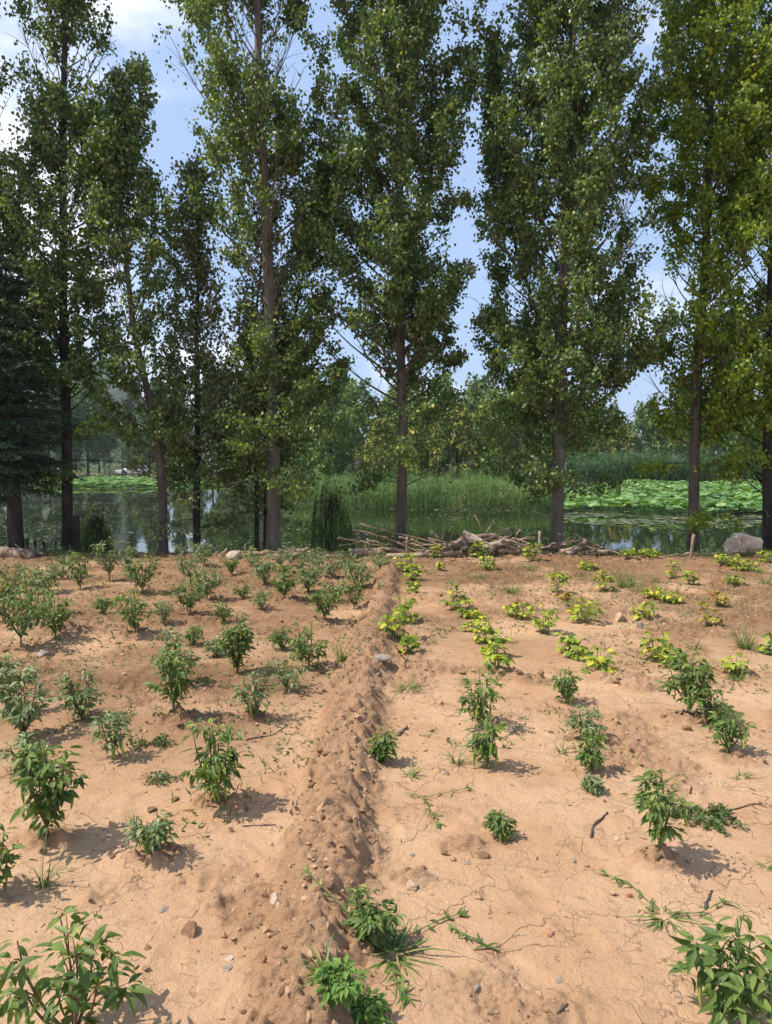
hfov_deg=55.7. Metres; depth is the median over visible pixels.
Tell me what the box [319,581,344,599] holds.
chili plant
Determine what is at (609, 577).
bean plant
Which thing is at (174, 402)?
poplar tree
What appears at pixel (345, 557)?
chili plant
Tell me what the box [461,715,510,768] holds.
chili plant
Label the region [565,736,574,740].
soil clod
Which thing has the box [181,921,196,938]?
stone
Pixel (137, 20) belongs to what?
sky
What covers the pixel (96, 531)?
willow bush
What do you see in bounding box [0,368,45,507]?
conifer tree
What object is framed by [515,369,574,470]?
bushy tree
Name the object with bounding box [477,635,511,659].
bean plant
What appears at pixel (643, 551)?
bean plant
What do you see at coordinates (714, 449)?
bushy tree
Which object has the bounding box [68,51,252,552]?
poplar tree
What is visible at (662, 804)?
chili plant
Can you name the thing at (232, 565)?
chili plant
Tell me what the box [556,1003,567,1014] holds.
twig
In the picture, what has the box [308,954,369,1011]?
leafy weed
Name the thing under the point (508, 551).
driftwood branch
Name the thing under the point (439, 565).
bean plant
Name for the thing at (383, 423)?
yellowing tree
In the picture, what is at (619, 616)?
brick stone
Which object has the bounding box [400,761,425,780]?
grass tuft
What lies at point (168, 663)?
chili plant
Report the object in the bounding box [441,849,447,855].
soil clod
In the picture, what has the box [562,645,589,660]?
bean plant
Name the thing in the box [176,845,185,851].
soil clod
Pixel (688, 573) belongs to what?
bean plant
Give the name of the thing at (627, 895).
brick chip
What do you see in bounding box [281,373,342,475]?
bushy tree
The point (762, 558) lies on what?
bean plant
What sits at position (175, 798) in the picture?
soil clod
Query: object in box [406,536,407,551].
wooden stake
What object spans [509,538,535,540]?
brushwood branch
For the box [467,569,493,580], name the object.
grass tuft
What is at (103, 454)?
poplar tree
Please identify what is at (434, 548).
brushwood branch
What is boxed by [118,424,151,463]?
bushy tree
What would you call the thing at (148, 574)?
chili plant
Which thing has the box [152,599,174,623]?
chili plant
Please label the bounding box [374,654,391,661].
flat stone
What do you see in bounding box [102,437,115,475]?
bare sapling
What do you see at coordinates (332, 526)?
willow bush
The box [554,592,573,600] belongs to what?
bean plant
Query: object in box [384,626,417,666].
withered weed
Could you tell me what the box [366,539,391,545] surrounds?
brushwood branch
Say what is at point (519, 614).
bean plant
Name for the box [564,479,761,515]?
lotus bed
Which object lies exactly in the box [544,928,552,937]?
brick chip
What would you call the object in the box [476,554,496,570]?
bean plant
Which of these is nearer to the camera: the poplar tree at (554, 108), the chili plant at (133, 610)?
the chili plant at (133, 610)
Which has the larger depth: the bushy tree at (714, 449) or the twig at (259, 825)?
the bushy tree at (714, 449)
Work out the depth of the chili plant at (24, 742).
3.74 m
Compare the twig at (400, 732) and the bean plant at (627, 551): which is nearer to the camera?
the twig at (400, 732)
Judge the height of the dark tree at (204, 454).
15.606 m
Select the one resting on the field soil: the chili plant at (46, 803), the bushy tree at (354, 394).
the chili plant at (46, 803)
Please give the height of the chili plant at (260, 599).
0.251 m
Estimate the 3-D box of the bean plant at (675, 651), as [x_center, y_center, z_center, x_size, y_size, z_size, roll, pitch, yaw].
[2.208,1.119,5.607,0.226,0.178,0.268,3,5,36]
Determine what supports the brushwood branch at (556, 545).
on the brushwood branch at (545, 547)
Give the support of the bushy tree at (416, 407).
on the ground at (362, 505)
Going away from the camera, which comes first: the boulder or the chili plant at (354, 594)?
the chili plant at (354, 594)
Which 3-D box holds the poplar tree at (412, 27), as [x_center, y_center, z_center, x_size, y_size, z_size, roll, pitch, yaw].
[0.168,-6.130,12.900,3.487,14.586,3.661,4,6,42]
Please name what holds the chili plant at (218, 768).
on the field soil
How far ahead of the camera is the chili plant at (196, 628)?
6.33 m
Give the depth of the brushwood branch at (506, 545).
12.02 m
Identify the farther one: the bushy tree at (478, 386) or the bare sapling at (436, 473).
the bushy tree at (478, 386)
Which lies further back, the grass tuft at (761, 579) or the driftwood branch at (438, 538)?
the driftwood branch at (438, 538)
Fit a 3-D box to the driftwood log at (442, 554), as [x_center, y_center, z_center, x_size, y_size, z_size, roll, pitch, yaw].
[0.683,0.704,12.002,1.379,0.159,0.156,0,4,-4]
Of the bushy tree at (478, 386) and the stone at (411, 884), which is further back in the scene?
the bushy tree at (478, 386)
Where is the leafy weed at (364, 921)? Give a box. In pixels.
[341,884,406,945]
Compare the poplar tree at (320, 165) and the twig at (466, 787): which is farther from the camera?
the poplar tree at (320, 165)
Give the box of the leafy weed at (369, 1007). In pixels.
[345,984,393,1023]
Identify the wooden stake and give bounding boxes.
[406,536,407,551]
[538,531,540,553]
[689,534,694,557]
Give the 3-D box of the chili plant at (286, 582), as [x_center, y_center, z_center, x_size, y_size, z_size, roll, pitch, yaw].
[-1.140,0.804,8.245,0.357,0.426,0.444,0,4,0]
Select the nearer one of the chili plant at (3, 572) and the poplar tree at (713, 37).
the chili plant at (3, 572)
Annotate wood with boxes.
[41,434,727,468]
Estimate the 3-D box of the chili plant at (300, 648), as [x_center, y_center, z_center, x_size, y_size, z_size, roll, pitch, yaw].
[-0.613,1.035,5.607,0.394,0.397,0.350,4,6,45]
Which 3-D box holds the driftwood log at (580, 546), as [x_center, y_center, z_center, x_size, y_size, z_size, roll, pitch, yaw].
[3.173,0.597,12.286,0.438,0.253,0.124,0,4,-6]
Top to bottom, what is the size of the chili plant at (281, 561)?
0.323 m
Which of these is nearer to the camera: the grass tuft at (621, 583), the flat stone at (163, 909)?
the flat stone at (163, 909)
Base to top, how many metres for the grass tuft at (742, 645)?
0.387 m
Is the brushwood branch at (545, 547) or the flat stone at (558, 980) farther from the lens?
the brushwood branch at (545, 547)
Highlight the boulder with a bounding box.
[723,532,762,555]
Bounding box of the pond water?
[0,480,761,552]
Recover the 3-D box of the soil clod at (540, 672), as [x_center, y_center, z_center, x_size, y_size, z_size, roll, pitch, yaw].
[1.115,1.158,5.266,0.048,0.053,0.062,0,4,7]
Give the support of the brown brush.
on the ground at (362, 505)
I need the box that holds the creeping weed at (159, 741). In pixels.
[129,732,176,750]
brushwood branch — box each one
[337,536,383,546]
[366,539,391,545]
[374,547,390,550]
[397,541,418,551]
[399,536,444,549]
[418,543,461,545]
[418,544,447,552]
[428,537,459,547]
[472,528,513,544]
[481,543,505,549]
[498,536,534,545]
[502,539,537,546]
[504,543,521,549]
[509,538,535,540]
[526,540,571,552]
[543,542,584,545]
[553,539,580,547]
[558,533,602,548]
[563,544,603,553]
[579,542,601,553]
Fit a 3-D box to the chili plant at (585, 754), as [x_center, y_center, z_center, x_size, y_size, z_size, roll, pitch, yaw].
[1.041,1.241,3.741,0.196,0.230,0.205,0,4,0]
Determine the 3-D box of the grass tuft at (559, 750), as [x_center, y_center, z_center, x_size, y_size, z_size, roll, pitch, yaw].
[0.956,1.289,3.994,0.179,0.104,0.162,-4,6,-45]
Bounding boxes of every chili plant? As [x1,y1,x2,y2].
[0,558,26,583]
[0,572,26,622]
[0,585,48,642]
[0,652,22,676]
[0,663,39,705]
[0,663,56,738]
[0,730,55,771]
[0,817,35,889]
[0,905,154,1023]
[5,739,89,839]
[8,566,64,607]
[19,557,63,591]
[31,590,75,639]
[45,553,75,578]
[49,667,107,718]
[61,550,93,588]
[87,708,135,760]
[88,592,115,613]
[90,537,125,580]
[108,587,159,632]
[116,545,138,568]
[120,550,160,592]
[122,809,179,854]
[143,642,205,712]
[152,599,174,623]
[153,628,201,680]
[166,577,209,611]
[170,541,205,582]
[178,717,255,802]
[179,625,204,645]
[191,542,213,565]
[191,564,228,598]
[203,636,224,656]
[205,600,234,621]
[215,611,257,673]
[221,556,240,575]
[231,666,280,718]
[232,580,252,598]
[240,546,262,565]
[248,554,277,584]
[249,590,272,609]
[261,652,313,690]
[264,625,295,650]
[266,548,290,566]
[269,564,299,597]
[282,546,311,569]
[287,620,329,669]
[294,559,321,591]
[304,563,326,582]
[304,582,348,618]
[307,547,326,564]
[312,551,347,577]
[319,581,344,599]
[335,550,357,565]
[335,577,369,608]
[342,557,375,586]
[365,549,392,567]
[365,726,399,764]
[458,669,505,731]
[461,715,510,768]
[482,809,518,840]
[544,667,583,703]
[562,703,607,736]
[570,730,609,771]
[580,773,606,796]
[619,768,698,848]
[653,652,724,713]
[667,902,771,1023]
[694,685,739,724]
[702,706,756,752]
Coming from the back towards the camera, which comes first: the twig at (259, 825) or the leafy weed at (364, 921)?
the twig at (259, 825)
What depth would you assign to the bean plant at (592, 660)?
5.39 m
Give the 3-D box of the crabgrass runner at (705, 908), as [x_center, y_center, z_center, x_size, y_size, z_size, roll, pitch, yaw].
[1.119,1.397,2.584,0.279,0.055,0.088,-1,4,-16]
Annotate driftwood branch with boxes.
[15,544,44,555]
[243,547,309,555]
[265,549,325,557]
[430,524,460,556]
[443,514,496,549]
[499,546,542,553]
[658,543,724,556]
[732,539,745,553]
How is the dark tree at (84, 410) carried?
on the ground at (362, 505)
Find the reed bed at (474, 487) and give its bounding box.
[241,463,551,509]
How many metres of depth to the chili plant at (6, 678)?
4.61 m
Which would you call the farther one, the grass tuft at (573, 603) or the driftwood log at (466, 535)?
the driftwood log at (466, 535)
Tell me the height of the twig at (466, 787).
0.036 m
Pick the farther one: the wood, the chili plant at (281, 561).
the wood
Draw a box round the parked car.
[115,465,148,475]
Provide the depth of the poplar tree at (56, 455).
133.83 m
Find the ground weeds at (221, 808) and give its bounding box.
[0,548,771,838]
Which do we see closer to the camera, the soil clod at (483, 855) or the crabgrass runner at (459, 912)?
the crabgrass runner at (459, 912)
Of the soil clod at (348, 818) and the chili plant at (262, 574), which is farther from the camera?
the chili plant at (262, 574)
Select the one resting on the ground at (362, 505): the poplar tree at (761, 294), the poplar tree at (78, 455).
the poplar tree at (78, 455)
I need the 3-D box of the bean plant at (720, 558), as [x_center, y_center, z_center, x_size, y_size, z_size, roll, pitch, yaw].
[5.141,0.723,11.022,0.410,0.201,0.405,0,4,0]
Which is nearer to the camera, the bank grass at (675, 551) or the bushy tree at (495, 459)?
the bank grass at (675, 551)
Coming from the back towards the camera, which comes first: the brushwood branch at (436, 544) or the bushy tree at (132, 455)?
the bushy tree at (132, 455)
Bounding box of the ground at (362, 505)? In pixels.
[58,462,568,508]
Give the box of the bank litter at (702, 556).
[0,549,766,566]
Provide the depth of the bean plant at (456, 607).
7.78 m
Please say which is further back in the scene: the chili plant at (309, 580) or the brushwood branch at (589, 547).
the brushwood branch at (589, 547)
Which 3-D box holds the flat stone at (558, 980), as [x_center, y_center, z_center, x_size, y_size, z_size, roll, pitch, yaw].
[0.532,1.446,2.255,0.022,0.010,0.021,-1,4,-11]
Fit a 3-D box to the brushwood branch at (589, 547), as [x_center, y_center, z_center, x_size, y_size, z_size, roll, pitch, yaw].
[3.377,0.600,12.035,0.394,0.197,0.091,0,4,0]
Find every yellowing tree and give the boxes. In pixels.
[355,417,398,474]
[408,401,447,478]
[438,399,487,476]
[465,402,510,475]
[604,420,636,457]
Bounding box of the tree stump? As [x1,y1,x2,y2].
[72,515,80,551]
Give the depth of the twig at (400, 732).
4.26 m
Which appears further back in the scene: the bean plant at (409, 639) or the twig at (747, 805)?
the bean plant at (409, 639)
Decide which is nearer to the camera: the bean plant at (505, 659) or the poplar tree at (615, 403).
the bean plant at (505, 659)
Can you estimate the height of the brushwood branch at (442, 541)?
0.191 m
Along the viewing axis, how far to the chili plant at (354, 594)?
7.81 m
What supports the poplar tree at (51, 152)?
on the field soil
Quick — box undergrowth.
[57,456,567,475]
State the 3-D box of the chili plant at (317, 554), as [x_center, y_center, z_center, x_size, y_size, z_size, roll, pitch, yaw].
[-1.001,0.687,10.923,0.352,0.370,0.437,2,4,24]
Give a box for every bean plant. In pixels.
[377,607,413,639]
[392,595,419,623]
[393,552,417,571]
[397,634,421,653]
[401,563,424,579]
[404,581,423,592]
[429,544,441,557]
[435,560,445,569]
[440,581,469,609]
[455,599,477,618]
[459,610,489,631]
[468,540,487,556]
[468,621,499,643]
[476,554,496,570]
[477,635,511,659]
[481,644,515,670]
[502,601,533,618]
[521,542,542,560]
[527,602,559,633]
[545,571,569,592]
[553,632,584,651]
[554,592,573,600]
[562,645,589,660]
[565,598,604,623]
[578,561,597,569]
[580,646,619,673]
[593,570,614,590]
[619,548,638,558]
[629,601,657,619]
[638,548,659,557]
[638,631,672,660]
[641,585,664,600]
[656,589,686,602]
[657,645,690,666]
[664,559,684,578]
[680,570,699,584]
[695,601,722,626]
[707,590,731,606]
[714,554,742,565]
[716,651,750,674]
[723,574,744,584]
[726,558,759,571]
[754,550,771,561]
[755,633,771,654]
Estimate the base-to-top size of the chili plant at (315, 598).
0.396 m
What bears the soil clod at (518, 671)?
on the field soil
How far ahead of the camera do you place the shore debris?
38.12 m
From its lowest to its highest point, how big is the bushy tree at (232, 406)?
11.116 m
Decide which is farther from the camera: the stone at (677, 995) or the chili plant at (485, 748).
the chili plant at (485, 748)
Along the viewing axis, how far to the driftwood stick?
12.08 m
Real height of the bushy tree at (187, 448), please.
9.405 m
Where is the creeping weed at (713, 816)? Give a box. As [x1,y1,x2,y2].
[677,799,747,835]
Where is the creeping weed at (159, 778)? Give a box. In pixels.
[141,771,180,785]
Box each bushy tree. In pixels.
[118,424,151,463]
[174,419,206,465]
[202,395,253,471]
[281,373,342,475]
[297,385,366,476]
[326,377,382,474]
[354,389,413,473]
[380,376,424,468]
[388,387,457,476]
[426,369,473,470]
[449,370,496,472]
[467,385,524,473]
[475,385,551,477]
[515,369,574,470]
[565,385,600,472]
[577,401,619,459]
[613,400,668,457]
[647,405,689,460]
[684,398,740,461]
[725,395,763,452]
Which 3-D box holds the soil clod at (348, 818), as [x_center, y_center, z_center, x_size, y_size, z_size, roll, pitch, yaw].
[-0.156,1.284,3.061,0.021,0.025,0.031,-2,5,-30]
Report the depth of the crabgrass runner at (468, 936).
2.43 m
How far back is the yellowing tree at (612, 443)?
82.82 m
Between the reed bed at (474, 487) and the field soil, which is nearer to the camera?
the field soil
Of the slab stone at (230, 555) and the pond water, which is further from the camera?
the pond water
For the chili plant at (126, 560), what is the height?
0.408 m
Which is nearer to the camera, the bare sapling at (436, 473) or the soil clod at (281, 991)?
the soil clod at (281, 991)
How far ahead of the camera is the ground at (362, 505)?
40.63 m
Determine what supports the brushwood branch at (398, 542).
on the field soil
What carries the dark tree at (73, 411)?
on the ground at (362, 505)
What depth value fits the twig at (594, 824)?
3.19 m
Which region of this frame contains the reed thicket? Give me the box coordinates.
[565,443,761,481]
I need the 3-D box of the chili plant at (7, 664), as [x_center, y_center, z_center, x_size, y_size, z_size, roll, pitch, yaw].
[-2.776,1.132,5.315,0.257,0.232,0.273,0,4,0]
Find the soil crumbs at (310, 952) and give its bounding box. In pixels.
[0,554,771,1023]
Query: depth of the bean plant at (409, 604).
7.17 m
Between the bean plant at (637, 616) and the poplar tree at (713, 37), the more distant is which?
the poplar tree at (713, 37)
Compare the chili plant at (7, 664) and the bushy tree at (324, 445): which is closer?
the chili plant at (7, 664)
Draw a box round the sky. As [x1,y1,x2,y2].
[0,0,771,461]
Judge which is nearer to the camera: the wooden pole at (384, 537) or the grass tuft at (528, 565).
the grass tuft at (528, 565)
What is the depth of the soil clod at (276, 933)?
2.36 m
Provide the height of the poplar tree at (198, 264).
8.110 m
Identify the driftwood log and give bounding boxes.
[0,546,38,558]
[309,549,386,557]
[349,547,421,554]
[386,550,468,557]
[421,548,479,552]
[458,540,469,552]
[460,530,494,554]
[489,539,509,547]
[513,542,557,551]
[562,540,587,553]
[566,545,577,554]
[585,549,610,554]
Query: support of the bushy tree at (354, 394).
on the ground at (362, 505)
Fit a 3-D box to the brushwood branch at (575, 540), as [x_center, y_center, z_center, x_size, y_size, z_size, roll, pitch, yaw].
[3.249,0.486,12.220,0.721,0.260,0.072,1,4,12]
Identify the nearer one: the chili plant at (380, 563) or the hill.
the chili plant at (380, 563)
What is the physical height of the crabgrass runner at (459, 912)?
0.030 m
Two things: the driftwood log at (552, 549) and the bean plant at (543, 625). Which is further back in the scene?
the driftwood log at (552, 549)
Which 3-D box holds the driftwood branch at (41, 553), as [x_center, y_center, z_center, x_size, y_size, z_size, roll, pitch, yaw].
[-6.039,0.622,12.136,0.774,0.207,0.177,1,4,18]
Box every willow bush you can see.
[80,503,115,552]
[310,467,355,552]
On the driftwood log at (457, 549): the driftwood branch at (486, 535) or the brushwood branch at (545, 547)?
the driftwood branch at (486, 535)
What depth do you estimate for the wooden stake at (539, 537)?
11.95 m
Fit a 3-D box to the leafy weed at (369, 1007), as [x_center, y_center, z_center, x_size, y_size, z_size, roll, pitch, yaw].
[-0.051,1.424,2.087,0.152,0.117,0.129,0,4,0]
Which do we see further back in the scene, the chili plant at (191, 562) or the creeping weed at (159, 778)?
the chili plant at (191, 562)
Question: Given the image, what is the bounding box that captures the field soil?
[0,550,771,1023]
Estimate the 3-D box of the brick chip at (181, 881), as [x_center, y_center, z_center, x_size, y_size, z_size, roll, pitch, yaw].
[-0.783,1.412,2.791,0.028,0.014,0.039,3,5,37]
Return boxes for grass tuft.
[16,824,78,891]
[320,631,361,662]
[391,672,423,694]
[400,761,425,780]
[433,745,473,765]
[450,673,476,687]
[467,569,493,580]
[488,668,510,679]
[501,580,532,596]
[517,560,539,570]
[551,740,572,754]
[558,587,590,606]
[575,647,621,667]
[599,556,653,588]
[619,580,644,593]
[646,573,664,582]
[677,637,708,649]
[718,616,767,651]
[720,665,756,682]
[729,770,756,780]
[734,563,771,573]
[752,858,771,870]
[753,568,771,584]
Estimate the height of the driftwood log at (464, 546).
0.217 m
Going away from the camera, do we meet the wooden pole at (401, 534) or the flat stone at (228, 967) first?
the flat stone at (228, 967)
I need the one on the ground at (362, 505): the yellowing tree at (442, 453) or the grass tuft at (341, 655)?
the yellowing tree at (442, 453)
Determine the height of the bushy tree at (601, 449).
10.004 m
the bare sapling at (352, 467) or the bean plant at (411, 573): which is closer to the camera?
the bean plant at (411, 573)
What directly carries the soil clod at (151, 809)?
on the field soil
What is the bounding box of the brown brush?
[76,472,251,476]
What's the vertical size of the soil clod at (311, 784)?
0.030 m
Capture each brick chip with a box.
[176,878,185,884]
[232,805,237,810]
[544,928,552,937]
[626,891,632,897]
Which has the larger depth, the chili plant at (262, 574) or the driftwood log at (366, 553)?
the driftwood log at (366, 553)
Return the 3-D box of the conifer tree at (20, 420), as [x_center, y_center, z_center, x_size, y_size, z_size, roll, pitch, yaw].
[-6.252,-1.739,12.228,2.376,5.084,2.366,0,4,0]
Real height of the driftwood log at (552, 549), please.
0.196 m
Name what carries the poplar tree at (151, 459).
on the ground at (362, 505)
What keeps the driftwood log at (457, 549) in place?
on the field soil
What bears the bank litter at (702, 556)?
on the field soil
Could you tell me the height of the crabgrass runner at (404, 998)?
0.034 m
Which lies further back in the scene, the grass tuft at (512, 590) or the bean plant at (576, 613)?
the grass tuft at (512, 590)
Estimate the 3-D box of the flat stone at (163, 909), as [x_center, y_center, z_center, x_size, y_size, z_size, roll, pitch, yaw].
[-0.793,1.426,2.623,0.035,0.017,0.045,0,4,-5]
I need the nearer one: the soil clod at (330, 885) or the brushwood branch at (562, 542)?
the soil clod at (330, 885)
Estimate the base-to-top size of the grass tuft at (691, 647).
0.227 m
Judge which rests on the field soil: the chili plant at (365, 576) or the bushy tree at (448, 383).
the chili plant at (365, 576)
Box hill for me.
[47,361,209,463]
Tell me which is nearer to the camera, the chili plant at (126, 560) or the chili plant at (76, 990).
the chili plant at (76, 990)
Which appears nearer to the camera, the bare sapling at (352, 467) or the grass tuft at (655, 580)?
the grass tuft at (655, 580)
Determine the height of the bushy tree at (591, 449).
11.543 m
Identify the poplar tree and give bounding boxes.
[0,0,165,550]
[0,1,78,479]
[51,385,61,459]
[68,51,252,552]
[71,386,85,467]
[91,377,107,462]
[103,389,116,468]
[119,394,136,460]
[121,140,251,551]
[141,388,154,464]
[150,377,167,462]
[152,0,348,550]
[167,371,186,460]
[193,176,333,550]
[194,150,358,550]
[291,0,489,547]
[448,0,697,548]
[464,26,646,491]
[605,402,620,451]
[617,0,771,551]
[682,0,771,551]
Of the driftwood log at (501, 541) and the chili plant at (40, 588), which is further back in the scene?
the driftwood log at (501, 541)
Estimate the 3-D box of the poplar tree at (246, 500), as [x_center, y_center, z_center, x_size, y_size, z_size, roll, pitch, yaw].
[-2.909,-2.204,13.888,2.655,7.901,2.993,-3,5,-40]
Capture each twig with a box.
[243,824,275,826]
[245,724,286,740]
[396,725,407,735]
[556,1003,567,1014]
[590,811,607,837]
[704,890,712,907]
[734,803,765,809]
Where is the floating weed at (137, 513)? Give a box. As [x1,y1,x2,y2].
[0,488,709,552]
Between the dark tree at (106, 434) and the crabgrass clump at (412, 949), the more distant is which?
the dark tree at (106, 434)
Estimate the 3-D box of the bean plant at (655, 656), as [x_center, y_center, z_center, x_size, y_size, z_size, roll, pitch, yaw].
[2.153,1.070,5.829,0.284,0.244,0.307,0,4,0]
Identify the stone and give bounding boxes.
[36,649,49,657]
[160,905,168,912]
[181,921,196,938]
[222,963,232,970]
[224,955,233,960]
[226,550,241,559]
[270,892,282,905]
[317,796,332,812]
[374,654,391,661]
[406,878,417,890]
[473,984,480,992]
[555,978,562,983]
[615,612,624,621]
[636,621,642,628]
[671,992,682,999]
[761,726,771,733]
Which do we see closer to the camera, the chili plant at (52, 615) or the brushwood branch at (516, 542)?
the chili plant at (52, 615)
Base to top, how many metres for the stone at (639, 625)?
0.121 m
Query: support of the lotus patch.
on the pond water
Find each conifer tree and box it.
[0,254,85,548]
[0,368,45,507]
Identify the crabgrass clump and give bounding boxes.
[283,933,367,987]
[347,907,459,998]
[619,890,703,934]
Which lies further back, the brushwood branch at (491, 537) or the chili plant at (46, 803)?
the brushwood branch at (491, 537)
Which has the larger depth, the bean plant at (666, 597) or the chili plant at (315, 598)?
the bean plant at (666, 597)
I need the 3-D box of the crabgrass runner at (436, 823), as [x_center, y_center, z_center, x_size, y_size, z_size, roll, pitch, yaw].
[0.203,1.363,3.307,0.080,0.043,0.293,-1,4,-9]
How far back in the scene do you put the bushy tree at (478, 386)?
88.25 m
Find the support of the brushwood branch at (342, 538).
on the brushwood branch
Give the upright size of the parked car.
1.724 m
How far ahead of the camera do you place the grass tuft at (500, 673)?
5.26 m
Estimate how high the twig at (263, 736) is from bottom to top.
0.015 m
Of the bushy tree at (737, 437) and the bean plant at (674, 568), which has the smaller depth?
the bean plant at (674, 568)
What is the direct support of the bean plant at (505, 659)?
on the field soil
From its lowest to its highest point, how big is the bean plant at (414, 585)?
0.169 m
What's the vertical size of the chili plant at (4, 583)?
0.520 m
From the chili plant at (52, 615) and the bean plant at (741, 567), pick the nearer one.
the chili plant at (52, 615)
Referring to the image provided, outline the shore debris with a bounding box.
[290,500,566,510]
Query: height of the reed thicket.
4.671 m
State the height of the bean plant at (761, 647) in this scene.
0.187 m
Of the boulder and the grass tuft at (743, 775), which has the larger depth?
the boulder
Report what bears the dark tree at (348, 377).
on the ground at (362, 505)
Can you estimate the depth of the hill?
409.76 m
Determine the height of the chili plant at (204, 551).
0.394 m
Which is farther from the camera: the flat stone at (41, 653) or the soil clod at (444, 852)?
the flat stone at (41, 653)
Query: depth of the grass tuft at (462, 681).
5.25 m
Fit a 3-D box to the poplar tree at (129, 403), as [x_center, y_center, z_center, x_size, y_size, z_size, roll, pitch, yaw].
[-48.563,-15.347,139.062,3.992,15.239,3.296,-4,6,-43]
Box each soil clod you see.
[147,806,156,812]
[171,796,179,801]
[174,720,181,725]
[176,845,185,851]
[271,930,280,937]
[278,985,287,995]
[307,781,315,787]
[314,828,324,834]
[325,881,335,888]
[346,815,351,821]
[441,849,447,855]
[478,851,489,858]
[514,669,522,673]
[538,669,543,675]
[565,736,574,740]
[654,853,662,859]
[681,725,691,730]
[735,751,741,757]
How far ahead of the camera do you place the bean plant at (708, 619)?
7.00 m
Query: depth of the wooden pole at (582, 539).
12.28 m
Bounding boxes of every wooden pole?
[353,529,435,551]
[359,523,458,547]
[573,533,621,555]
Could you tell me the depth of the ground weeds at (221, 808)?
6.38 m
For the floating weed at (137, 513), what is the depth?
31.87 m
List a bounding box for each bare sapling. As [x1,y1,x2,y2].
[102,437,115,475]
[346,459,353,476]
[432,456,442,496]
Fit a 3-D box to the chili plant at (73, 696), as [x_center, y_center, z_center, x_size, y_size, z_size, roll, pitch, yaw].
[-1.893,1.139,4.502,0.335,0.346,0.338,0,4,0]
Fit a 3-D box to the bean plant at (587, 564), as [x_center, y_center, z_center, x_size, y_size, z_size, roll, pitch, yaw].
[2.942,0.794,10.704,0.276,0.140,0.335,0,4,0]
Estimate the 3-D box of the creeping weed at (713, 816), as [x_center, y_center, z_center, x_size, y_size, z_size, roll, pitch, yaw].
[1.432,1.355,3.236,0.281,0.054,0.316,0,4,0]
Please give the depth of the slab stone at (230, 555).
11.66 m
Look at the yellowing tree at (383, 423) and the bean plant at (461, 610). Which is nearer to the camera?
the bean plant at (461, 610)
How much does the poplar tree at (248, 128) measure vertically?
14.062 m
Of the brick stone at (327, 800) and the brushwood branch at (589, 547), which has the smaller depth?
the brick stone at (327, 800)
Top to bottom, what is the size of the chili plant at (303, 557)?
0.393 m
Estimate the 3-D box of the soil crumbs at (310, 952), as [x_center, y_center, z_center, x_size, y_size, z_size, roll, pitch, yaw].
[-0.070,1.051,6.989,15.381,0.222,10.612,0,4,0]
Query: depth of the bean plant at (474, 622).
6.85 m
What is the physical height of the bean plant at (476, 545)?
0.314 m
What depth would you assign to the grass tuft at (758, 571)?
10.40 m
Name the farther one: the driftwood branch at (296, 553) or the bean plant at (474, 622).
the driftwood branch at (296, 553)
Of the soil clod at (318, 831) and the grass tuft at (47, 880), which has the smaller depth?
the grass tuft at (47, 880)
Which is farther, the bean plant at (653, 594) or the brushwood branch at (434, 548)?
the brushwood branch at (434, 548)
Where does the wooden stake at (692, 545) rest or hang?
on the field soil
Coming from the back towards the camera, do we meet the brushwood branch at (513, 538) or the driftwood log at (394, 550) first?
the driftwood log at (394, 550)
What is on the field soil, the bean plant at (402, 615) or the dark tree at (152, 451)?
the bean plant at (402, 615)
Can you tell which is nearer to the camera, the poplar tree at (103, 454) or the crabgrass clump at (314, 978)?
the crabgrass clump at (314, 978)
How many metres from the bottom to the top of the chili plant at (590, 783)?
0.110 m
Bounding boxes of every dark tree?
[19,366,81,459]
[72,372,119,475]
[80,390,120,473]
[128,396,168,466]
[186,369,225,465]
[258,403,307,474]
[319,360,367,463]
[661,386,706,455]
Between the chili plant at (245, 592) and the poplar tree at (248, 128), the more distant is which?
the poplar tree at (248, 128)
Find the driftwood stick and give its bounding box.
[578,546,603,554]
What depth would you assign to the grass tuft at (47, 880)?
2.77 m
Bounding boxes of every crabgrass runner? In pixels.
[299,863,379,946]
[384,957,416,1009]
[395,907,469,943]
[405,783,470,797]
[422,796,444,828]
[446,922,500,951]
[597,869,655,911]
[663,896,732,918]
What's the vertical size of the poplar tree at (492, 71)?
10.489 m
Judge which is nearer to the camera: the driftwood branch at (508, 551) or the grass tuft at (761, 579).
the grass tuft at (761, 579)
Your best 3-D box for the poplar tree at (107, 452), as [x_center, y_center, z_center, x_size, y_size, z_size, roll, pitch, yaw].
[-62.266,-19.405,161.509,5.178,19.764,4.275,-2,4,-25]
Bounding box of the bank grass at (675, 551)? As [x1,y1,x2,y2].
[2,543,769,558]
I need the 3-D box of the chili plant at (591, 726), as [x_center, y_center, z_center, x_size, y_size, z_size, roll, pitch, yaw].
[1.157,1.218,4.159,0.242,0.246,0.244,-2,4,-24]
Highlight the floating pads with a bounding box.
[564,507,761,527]
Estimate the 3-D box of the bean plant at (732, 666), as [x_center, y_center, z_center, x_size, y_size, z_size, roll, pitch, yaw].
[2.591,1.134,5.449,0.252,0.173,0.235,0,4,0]
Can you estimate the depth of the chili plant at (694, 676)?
4.46 m

